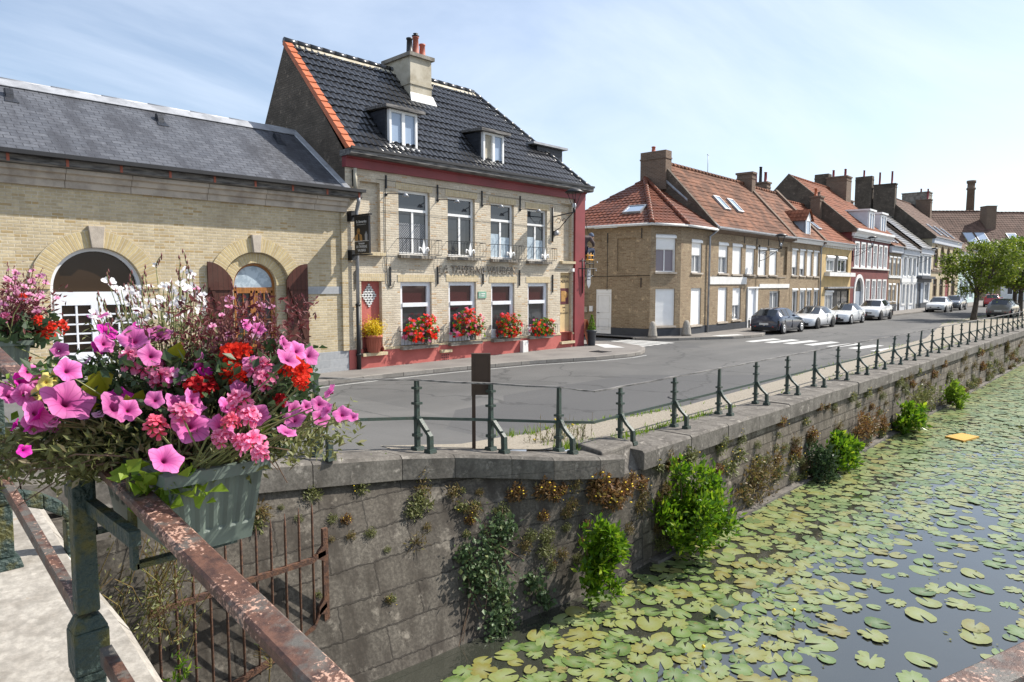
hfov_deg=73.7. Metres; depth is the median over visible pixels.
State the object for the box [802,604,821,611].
lily pad
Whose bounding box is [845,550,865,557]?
lily pad
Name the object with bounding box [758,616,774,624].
lily pad
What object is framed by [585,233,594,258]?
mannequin
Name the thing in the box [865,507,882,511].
lily pad
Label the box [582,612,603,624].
lily pad
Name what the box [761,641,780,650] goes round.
lily pad
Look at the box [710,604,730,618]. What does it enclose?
folded leaf
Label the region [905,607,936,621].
lily pad
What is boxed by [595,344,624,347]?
tactile paving
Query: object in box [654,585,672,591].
lily pad
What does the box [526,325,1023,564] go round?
quay wall
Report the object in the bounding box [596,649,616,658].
lily pad
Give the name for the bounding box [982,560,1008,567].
lily pad
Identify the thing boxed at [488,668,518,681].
lily pad
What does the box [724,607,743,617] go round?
lily pad
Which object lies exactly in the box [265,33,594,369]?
tavern
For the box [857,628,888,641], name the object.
lily pad
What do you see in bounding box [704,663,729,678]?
lily pad
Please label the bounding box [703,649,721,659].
lily pad
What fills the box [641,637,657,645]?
lily pad
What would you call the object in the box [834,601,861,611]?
lily pad
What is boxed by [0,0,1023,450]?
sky
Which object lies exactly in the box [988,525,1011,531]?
lily pad
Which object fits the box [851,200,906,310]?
narrow brick house
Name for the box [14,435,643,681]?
wing wall
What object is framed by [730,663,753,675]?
lily pad
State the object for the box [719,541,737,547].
lily pad
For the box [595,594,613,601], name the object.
lily pad
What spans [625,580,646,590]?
lily pad
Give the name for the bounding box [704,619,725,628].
lily pad
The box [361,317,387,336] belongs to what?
potted shrub
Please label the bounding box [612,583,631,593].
lily pad
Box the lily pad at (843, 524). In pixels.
[834,521,852,526]
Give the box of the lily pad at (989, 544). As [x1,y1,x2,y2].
[978,541,1003,548]
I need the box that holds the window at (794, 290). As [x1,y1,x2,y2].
[792,288,797,312]
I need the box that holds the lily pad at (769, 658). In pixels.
[763,651,783,662]
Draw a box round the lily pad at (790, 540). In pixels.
[777,537,799,543]
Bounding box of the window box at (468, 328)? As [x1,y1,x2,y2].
[455,326,480,332]
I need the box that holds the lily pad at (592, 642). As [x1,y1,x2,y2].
[583,639,600,647]
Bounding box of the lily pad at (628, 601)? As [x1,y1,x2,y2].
[611,596,634,607]
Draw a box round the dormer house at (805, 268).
[755,167,826,312]
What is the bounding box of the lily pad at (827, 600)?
[813,595,833,604]
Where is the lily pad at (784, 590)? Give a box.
[775,587,794,593]
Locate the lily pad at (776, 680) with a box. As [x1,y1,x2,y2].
[768,678,787,681]
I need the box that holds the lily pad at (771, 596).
[760,591,776,598]
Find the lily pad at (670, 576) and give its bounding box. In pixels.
[658,573,676,580]
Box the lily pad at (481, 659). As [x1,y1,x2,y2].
[473,656,491,664]
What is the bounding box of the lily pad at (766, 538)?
[753,535,770,540]
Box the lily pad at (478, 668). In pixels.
[469,662,497,678]
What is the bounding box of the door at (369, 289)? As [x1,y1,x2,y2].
[361,281,379,351]
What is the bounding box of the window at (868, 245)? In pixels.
[868,245,869,265]
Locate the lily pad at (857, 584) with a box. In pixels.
[850,581,870,588]
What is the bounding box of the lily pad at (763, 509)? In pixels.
[757,507,769,511]
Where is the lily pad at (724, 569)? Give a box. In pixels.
[714,567,731,572]
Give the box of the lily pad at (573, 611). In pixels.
[565,606,591,617]
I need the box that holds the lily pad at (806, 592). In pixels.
[796,589,818,597]
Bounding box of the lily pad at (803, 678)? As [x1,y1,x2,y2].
[791,674,817,681]
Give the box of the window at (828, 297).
[824,290,833,308]
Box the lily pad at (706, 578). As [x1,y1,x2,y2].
[701,576,715,582]
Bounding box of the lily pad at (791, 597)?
[774,593,798,600]
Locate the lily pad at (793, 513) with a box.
[788,511,807,516]
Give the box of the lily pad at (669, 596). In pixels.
[657,592,674,599]
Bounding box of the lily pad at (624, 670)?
[617,663,635,674]
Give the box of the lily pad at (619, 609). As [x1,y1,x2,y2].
[608,605,626,612]
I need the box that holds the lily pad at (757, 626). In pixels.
[742,620,762,630]
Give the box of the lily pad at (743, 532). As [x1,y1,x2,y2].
[738,529,756,535]
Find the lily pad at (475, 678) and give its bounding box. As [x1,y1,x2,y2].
[463,674,492,681]
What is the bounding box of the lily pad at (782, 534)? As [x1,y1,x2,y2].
[775,532,794,537]
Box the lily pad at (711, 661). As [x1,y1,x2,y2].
[705,658,721,665]
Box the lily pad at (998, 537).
[987,534,1010,540]
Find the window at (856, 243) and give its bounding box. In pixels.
[855,243,857,264]
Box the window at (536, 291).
[528,283,545,335]
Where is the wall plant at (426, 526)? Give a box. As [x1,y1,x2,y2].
[423,521,431,530]
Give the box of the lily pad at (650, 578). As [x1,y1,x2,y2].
[641,574,658,581]
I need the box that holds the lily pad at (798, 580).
[791,575,810,584]
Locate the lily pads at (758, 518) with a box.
[524,365,1023,681]
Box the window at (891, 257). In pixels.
[889,255,892,275]
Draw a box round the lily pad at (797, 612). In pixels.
[784,607,801,614]
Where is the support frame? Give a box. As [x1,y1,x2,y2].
[585,253,593,280]
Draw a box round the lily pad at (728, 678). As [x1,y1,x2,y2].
[717,675,739,681]
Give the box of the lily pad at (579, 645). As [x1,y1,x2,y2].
[568,640,587,650]
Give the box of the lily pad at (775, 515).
[763,512,784,518]
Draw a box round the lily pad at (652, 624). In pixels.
[636,616,662,630]
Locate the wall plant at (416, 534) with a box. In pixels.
[403,529,430,551]
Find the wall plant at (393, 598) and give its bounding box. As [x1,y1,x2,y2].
[386,593,396,604]
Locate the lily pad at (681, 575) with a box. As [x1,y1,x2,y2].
[673,573,687,578]
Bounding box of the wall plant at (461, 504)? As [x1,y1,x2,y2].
[453,499,472,514]
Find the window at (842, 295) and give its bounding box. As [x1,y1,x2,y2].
[836,290,847,304]
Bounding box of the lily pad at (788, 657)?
[783,651,802,662]
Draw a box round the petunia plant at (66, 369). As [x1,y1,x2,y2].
[0,341,302,465]
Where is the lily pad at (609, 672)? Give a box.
[603,666,618,676]
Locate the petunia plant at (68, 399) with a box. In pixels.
[0,312,366,505]
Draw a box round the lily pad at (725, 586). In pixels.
[718,583,737,590]
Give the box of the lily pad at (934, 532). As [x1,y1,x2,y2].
[927,530,948,536]
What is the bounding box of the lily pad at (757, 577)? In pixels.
[752,575,765,581]
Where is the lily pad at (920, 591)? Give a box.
[909,587,935,595]
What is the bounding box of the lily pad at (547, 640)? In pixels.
[535,635,553,646]
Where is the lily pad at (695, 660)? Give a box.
[687,657,701,665]
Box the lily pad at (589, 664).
[580,661,594,669]
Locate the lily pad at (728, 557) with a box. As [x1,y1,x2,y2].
[713,552,734,560]
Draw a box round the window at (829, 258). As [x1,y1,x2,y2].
[826,255,835,270]
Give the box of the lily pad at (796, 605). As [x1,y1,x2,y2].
[783,601,803,609]
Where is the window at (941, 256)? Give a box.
[939,247,942,269]
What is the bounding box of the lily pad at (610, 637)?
[604,634,620,641]
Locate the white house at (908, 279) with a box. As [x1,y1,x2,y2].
[886,222,921,309]
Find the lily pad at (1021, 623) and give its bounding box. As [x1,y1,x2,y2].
[1016,618,1023,627]
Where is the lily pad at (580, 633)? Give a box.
[563,627,593,640]
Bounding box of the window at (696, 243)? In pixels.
[691,239,702,273]
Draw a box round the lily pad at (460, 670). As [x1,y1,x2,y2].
[453,665,472,678]
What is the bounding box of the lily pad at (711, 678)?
[701,672,717,681]
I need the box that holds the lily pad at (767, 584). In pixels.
[756,580,772,587]
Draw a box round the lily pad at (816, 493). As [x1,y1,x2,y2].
[807,491,823,494]
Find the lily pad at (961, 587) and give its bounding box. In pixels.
[946,582,970,591]
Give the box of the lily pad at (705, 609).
[694,604,711,613]
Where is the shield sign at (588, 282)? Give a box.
[579,258,597,292]
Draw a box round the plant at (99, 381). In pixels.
[80,342,184,411]
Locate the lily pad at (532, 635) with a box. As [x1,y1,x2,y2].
[527,629,544,640]
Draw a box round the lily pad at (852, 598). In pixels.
[841,595,858,600]
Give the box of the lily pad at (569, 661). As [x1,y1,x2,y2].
[562,656,586,666]
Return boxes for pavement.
[2,340,644,385]
[596,300,1023,340]
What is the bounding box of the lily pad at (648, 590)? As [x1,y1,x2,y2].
[645,587,659,594]
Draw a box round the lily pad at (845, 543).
[838,540,858,546]
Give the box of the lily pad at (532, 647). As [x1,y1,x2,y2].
[519,642,541,651]
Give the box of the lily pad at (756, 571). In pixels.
[744,567,766,575]
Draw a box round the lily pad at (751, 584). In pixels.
[734,578,759,588]
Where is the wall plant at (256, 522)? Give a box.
[253,514,267,534]
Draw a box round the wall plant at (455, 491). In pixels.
[444,481,462,501]
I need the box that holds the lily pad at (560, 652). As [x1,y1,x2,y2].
[554,649,570,657]
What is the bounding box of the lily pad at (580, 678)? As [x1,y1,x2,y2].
[572,676,587,681]
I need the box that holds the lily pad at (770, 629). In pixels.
[760,625,778,634]
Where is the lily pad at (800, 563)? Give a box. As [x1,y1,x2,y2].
[795,560,812,568]
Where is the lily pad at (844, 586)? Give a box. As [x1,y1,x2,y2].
[829,581,849,590]
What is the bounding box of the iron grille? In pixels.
[147,503,329,681]
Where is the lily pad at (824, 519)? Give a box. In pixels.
[817,517,835,523]
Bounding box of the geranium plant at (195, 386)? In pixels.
[178,374,287,455]
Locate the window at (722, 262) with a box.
[718,242,728,274]
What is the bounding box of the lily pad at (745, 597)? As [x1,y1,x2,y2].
[732,591,754,601]
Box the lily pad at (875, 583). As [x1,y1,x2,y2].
[862,578,881,586]
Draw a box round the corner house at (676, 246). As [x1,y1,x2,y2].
[584,146,797,337]
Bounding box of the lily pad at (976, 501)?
[967,499,988,504]
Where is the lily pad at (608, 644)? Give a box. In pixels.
[599,639,614,648]
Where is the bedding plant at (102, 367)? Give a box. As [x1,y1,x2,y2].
[14,342,323,461]
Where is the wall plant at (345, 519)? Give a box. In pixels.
[339,512,352,524]
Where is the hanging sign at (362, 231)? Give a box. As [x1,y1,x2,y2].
[347,211,372,259]
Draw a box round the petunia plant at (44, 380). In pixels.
[6,362,133,446]
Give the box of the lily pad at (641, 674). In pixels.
[629,668,657,681]
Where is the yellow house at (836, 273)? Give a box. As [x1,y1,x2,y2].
[788,200,857,308]
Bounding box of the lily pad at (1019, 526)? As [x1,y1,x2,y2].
[1011,522,1023,527]
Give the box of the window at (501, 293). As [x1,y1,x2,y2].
[491,283,512,338]
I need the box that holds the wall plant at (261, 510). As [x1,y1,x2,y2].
[255,498,275,526]
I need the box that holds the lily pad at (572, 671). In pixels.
[567,668,583,675]
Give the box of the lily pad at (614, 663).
[599,658,621,668]
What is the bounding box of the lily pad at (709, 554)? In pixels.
[703,550,715,557]
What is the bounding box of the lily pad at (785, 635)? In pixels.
[776,630,802,642]
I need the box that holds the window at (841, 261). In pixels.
[837,256,846,271]
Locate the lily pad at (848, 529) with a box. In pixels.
[837,526,857,531]
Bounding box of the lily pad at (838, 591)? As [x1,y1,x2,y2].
[830,588,847,595]
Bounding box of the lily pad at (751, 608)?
[742,603,766,614]
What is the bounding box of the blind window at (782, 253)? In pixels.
[780,247,784,274]
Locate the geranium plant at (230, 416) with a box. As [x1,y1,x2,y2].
[142,411,241,468]
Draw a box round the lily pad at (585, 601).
[582,597,600,607]
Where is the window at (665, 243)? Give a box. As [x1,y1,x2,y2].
[654,234,676,273]
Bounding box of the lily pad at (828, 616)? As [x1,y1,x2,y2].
[815,612,836,620]
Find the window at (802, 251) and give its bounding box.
[799,249,805,276]
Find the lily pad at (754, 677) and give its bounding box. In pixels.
[737,673,773,681]
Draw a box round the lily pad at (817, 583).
[810,578,834,589]
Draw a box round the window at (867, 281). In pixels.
[866,281,867,299]
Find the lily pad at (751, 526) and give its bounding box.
[743,523,764,529]
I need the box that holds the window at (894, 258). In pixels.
[893,256,896,275]
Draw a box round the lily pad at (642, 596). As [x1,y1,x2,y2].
[633,593,649,599]
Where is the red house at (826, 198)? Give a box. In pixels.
[774,169,894,305]
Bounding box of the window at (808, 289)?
[806,288,811,305]
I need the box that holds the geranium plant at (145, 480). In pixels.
[107,346,278,512]
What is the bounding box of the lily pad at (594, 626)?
[583,621,598,630]
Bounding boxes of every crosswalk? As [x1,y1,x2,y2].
[614,339,669,346]
[747,338,892,350]
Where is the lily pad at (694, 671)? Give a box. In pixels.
[687,668,703,674]
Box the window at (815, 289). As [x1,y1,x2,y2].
[813,288,818,305]
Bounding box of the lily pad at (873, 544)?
[861,540,879,547]
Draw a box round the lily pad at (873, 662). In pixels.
[855,650,884,668]
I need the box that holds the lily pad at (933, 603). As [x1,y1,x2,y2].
[915,597,941,607]
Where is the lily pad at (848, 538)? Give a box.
[841,535,860,542]
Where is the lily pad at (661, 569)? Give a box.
[650,565,669,571]
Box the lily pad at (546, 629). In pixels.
[540,624,558,633]
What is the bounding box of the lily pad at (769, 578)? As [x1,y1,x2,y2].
[762,574,783,583]
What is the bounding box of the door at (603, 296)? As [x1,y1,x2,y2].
[596,289,611,333]
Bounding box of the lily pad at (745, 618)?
[741,614,758,622]
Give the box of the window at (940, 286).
[939,279,941,295]
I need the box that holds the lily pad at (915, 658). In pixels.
[904,652,937,666]
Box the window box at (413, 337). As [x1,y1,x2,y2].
[409,330,437,338]
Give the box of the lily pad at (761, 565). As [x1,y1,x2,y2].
[752,561,768,567]
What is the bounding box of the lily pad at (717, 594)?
[705,591,724,598]
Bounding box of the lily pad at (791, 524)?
[785,521,804,528]
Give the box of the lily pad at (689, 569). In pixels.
[683,566,701,574]
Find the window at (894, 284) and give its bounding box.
[892,283,895,301]
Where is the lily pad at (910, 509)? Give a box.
[903,507,922,512]
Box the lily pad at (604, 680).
[595,678,612,681]
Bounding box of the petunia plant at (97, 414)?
[43,333,259,450]
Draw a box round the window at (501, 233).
[491,203,511,258]
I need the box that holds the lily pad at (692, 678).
[682,674,706,681]
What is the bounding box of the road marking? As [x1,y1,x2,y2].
[320,355,645,387]
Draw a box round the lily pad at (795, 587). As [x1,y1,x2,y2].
[786,584,803,590]
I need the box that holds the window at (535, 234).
[527,210,544,260]
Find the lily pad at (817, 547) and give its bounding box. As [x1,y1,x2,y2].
[803,543,827,551]
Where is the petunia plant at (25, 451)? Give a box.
[10,322,212,457]
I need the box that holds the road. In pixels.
[3,301,1023,467]
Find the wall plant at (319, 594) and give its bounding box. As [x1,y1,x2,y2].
[315,590,322,598]
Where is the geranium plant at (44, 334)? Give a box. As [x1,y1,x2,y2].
[0,293,69,364]
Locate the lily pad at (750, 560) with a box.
[738,557,755,564]
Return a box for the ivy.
[452,502,557,644]
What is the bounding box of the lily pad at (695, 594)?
[691,591,706,597]
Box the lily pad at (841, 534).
[836,531,854,536]
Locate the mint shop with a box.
[901,191,974,302]
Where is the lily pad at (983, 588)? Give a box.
[969,584,994,593]
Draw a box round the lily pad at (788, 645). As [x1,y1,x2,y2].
[774,639,794,649]
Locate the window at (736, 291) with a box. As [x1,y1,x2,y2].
[731,288,741,321]
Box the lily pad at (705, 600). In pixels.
[696,597,715,603]
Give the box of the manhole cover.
[668,395,698,399]
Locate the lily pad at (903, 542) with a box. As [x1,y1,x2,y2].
[893,538,911,545]
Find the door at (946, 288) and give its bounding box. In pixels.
[945,277,947,296]
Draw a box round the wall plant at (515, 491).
[504,481,527,503]
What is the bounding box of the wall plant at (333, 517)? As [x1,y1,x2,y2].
[326,512,337,525]
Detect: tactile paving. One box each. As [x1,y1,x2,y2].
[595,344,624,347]
[712,334,739,335]
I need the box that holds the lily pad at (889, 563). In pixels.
[873,559,897,567]
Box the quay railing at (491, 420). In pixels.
[5,311,1023,461]
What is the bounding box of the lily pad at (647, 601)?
[641,597,657,604]
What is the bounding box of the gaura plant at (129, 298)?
[81,248,246,446]
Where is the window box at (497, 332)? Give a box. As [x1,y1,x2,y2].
[496,328,519,334]
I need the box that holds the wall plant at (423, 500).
[406,488,434,517]
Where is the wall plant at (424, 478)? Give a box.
[413,464,431,485]
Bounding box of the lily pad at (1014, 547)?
[1000,543,1023,549]
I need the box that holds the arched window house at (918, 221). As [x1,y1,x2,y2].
[854,170,962,299]
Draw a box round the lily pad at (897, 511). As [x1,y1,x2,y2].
[885,509,905,513]
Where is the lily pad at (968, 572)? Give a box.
[960,568,984,577]
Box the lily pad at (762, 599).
[757,596,774,602]
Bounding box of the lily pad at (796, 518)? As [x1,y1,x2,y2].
[786,515,804,521]
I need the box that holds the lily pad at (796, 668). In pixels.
[789,665,811,673]
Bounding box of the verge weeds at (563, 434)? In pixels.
[524,412,592,444]
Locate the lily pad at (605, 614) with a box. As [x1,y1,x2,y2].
[601,610,615,617]
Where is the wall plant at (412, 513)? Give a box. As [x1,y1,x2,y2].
[403,502,423,521]
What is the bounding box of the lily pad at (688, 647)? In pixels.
[675,641,694,652]
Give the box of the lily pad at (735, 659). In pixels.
[729,654,748,664]
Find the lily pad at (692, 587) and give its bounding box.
[680,582,699,590]
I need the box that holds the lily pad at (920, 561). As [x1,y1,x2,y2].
[913,558,932,565]
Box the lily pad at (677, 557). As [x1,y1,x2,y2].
[672,553,690,559]
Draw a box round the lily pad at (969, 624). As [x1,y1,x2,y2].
[961,619,989,631]
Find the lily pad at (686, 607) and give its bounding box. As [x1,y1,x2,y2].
[681,604,698,611]
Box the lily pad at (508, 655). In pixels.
[494,649,516,660]
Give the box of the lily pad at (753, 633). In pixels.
[739,626,760,637]
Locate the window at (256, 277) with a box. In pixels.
[233,263,275,349]
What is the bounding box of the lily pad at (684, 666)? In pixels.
[680,663,695,670]
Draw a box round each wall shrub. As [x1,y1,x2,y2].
[570,512,631,609]
[649,452,747,560]
[728,442,793,508]
[803,439,841,483]
[825,429,864,472]
[852,407,888,442]
[892,398,932,434]
[906,382,941,410]
[940,378,970,408]
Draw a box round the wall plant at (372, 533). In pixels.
[363,526,376,538]
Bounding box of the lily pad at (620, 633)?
[609,628,625,637]
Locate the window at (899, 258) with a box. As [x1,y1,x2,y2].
[897,256,900,276]
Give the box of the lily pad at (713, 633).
[706,630,725,637]
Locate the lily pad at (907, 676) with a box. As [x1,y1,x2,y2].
[895,670,928,681]
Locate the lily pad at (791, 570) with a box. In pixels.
[776,566,798,574]
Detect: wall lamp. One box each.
[386,193,408,196]
[436,199,459,202]
[481,204,503,207]
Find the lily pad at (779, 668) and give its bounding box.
[759,661,787,675]
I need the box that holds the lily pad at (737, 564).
[731,562,747,568]
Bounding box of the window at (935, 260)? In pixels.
[933,246,937,268]
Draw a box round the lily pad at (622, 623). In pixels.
[615,619,634,629]
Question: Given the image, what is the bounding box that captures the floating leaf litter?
[441,421,1023,680]
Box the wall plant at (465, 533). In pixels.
[462,528,470,537]
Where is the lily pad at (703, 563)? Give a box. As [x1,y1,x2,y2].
[693,560,711,566]
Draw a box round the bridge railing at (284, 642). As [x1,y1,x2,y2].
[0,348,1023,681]
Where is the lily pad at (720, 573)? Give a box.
[714,571,730,577]
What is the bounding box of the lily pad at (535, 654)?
[526,651,542,658]
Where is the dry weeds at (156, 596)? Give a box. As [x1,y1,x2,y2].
[98,534,209,658]
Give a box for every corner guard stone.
[648,321,656,337]
[681,320,691,335]
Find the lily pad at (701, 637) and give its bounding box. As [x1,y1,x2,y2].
[690,634,707,643]
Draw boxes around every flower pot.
[364,335,382,352]
[587,329,596,345]
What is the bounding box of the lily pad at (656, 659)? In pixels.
[646,652,672,668]
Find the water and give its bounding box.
[372,364,1023,681]
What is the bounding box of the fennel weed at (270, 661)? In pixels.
[253,643,272,681]
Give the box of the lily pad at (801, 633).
[793,628,815,639]
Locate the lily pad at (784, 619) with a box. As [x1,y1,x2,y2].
[776,616,795,624]
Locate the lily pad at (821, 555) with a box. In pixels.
[815,552,831,558]
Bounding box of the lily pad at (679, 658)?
[672,655,690,663]
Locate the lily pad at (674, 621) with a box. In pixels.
[664,617,688,628]
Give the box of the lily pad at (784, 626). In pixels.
[772,621,790,630]
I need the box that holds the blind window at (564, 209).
[561,204,568,260]
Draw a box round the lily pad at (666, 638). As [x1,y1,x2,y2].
[650,632,673,644]
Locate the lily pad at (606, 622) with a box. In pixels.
[603,619,616,626]
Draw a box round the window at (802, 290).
[799,288,805,309]
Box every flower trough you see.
[0,339,33,379]
[64,446,270,570]
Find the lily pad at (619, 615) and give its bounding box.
[615,611,632,619]
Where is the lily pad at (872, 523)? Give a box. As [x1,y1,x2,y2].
[863,521,883,525]
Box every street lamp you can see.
[552,188,583,241]
[759,233,787,266]
[852,236,877,261]
[917,248,938,266]
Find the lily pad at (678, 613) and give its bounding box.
[673,609,691,618]
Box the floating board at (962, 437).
[945,433,978,441]
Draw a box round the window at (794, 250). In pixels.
[791,248,798,276]
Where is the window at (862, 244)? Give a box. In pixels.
[861,244,863,265]
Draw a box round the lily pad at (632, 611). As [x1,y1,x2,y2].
[628,608,644,615]
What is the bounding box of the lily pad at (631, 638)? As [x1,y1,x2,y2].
[621,634,639,642]
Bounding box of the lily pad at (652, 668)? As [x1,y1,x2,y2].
[642,665,658,671]
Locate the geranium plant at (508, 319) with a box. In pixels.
[496,312,521,337]
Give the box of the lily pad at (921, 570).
[909,565,938,575]
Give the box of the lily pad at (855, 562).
[844,558,863,565]
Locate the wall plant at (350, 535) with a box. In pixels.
[346,529,356,541]
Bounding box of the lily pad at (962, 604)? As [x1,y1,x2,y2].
[944,597,975,609]
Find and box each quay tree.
[934,233,1023,319]
[970,235,1023,302]
[989,235,1023,315]
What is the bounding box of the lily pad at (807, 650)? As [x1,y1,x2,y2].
[798,647,820,657]
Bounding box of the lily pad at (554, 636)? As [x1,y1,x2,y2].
[545,632,560,640]
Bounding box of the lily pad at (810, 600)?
[803,596,821,603]
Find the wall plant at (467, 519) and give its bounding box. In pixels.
[463,513,475,525]
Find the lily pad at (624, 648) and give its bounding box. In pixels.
[608,642,630,655]
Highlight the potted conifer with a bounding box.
[586,315,595,330]
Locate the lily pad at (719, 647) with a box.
[712,642,732,651]
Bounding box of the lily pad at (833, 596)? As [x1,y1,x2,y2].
[824,592,841,599]
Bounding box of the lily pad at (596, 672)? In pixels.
[581,667,605,681]
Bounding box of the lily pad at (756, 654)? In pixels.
[734,646,766,662]
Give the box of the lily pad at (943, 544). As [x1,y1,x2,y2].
[930,540,957,547]
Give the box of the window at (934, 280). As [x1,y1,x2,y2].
[932,279,935,297]
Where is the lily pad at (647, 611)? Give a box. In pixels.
[641,607,660,615]
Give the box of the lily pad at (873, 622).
[864,617,890,628]
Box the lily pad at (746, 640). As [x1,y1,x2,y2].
[729,633,757,645]
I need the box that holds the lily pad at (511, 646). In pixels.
[501,640,524,651]
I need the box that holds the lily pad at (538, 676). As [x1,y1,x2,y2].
[531,671,551,681]
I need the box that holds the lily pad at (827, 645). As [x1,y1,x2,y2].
[805,636,837,650]
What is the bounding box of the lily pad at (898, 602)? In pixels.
[886,598,906,606]
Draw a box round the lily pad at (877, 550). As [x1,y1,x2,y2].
[868,548,889,554]
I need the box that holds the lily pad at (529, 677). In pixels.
[519,674,536,681]
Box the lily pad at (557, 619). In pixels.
[551,613,570,623]
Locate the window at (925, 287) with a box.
[924,283,927,300]
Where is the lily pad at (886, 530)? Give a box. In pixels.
[880,528,899,534]
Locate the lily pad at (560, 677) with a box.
[549,671,566,681]
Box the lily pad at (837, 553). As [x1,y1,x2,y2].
[823,549,845,556]
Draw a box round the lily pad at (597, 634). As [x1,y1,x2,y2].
[592,631,607,638]
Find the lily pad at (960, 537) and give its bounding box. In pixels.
[950,535,974,540]
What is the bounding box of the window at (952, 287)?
[950,279,953,294]
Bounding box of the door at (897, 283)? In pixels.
[896,283,897,310]
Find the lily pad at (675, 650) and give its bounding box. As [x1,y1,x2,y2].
[663,646,684,655]
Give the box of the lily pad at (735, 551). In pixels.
[723,548,745,555]
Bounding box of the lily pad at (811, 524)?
[802,522,818,527]
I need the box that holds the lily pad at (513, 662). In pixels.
[507,658,523,665]
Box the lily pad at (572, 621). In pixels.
[564,617,588,625]
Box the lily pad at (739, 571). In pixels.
[732,568,748,574]
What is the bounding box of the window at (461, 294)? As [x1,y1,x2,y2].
[448,282,474,340]
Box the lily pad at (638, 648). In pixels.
[631,642,654,653]
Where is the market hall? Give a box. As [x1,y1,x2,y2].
[0,77,365,375]
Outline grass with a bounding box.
[496,313,1023,450]
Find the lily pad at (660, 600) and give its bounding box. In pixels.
[655,597,669,603]
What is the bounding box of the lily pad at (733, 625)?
[719,621,738,630]
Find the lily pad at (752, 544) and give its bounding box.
[739,540,761,547]
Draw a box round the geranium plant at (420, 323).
[402,314,439,342]
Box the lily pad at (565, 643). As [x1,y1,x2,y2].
[551,638,572,647]
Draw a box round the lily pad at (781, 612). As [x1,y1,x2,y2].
[772,609,787,615]
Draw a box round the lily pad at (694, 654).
[687,652,705,659]
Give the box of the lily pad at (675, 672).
[663,667,684,681]
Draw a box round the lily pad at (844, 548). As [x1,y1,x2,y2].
[835,545,852,551]
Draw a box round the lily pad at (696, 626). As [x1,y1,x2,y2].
[683,621,708,632]
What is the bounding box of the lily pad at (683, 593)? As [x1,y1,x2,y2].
[671,589,692,597]
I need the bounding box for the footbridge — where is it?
[0,507,161,681]
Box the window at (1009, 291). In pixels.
[1007,288,1018,294]
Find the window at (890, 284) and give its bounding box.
[888,283,891,301]
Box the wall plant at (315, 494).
[300,485,323,504]
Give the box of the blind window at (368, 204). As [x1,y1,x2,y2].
[360,181,377,251]
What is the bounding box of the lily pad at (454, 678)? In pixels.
[443,675,465,681]
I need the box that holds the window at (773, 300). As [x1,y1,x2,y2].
[769,291,777,306]
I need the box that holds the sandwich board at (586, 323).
[584,319,589,343]
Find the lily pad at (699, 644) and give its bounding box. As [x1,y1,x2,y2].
[694,641,712,649]
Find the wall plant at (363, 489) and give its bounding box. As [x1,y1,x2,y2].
[352,483,370,495]
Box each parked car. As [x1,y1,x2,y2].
[748,307,803,333]
[795,306,837,328]
[831,303,867,323]
[860,299,892,319]
[925,296,953,312]
[947,295,966,309]
[982,294,1002,306]
[986,299,1020,317]
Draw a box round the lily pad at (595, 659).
[584,653,602,664]
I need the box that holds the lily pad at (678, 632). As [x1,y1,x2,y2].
[671,626,691,637]
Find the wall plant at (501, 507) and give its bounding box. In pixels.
[492,500,509,517]
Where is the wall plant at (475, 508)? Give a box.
[463,500,483,522]
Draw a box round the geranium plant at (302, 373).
[135,335,326,467]
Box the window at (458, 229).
[448,197,472,256]
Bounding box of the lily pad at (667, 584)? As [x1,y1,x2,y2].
[660,581,679,588]
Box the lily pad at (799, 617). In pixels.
[794,614,810,621]
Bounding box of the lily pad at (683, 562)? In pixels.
[675,559,693,564]
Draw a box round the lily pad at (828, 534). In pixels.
[822,531,838,536]
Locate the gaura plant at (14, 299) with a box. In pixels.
[0,261,81,340]
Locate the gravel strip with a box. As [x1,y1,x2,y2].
[383,309,1023,448]
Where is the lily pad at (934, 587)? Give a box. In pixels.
[925,582,950,593]
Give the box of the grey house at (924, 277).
[886,216,935,308]
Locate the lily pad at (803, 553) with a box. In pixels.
[793,549,809,555]
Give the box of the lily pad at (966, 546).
[958,543,978,550]
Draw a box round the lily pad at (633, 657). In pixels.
[627,652,646,663]
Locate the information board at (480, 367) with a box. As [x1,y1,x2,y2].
[471,353,490,448]
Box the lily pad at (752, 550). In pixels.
[744,547,759,552]
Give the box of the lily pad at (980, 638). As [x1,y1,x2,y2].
[959,628,992,643]
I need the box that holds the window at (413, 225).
[398,190,427,255]
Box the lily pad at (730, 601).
[717,595,738,605]
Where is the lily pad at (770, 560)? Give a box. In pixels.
[759,557,776,564]
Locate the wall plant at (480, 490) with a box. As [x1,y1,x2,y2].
[475,487,484,497]
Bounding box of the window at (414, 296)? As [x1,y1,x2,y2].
[400,282,429,345]
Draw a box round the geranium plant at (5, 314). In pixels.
[0,312,17,334]
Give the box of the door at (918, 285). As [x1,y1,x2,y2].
[917,283,919,307]
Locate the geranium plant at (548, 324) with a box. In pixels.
[529,317,555,335]
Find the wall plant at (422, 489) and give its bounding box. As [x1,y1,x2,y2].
[413,479,432,497]
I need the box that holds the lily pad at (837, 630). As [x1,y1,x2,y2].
[817,623,849,636]
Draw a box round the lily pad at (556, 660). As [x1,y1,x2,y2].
[542,656,565,668]
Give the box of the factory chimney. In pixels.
[966,180,975,209]
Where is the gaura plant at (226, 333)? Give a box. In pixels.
[133,281,318,442]
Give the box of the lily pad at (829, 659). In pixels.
[817,654,835,663]
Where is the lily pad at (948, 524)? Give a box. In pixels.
[936,520,958,527]
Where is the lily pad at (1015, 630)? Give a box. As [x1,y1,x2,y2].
[1004,624,1023,637]
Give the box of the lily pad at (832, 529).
[818,525,839,533]
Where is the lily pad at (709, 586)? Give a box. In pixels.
[699,583,717,589]
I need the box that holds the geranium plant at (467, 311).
[449,307,485,337]

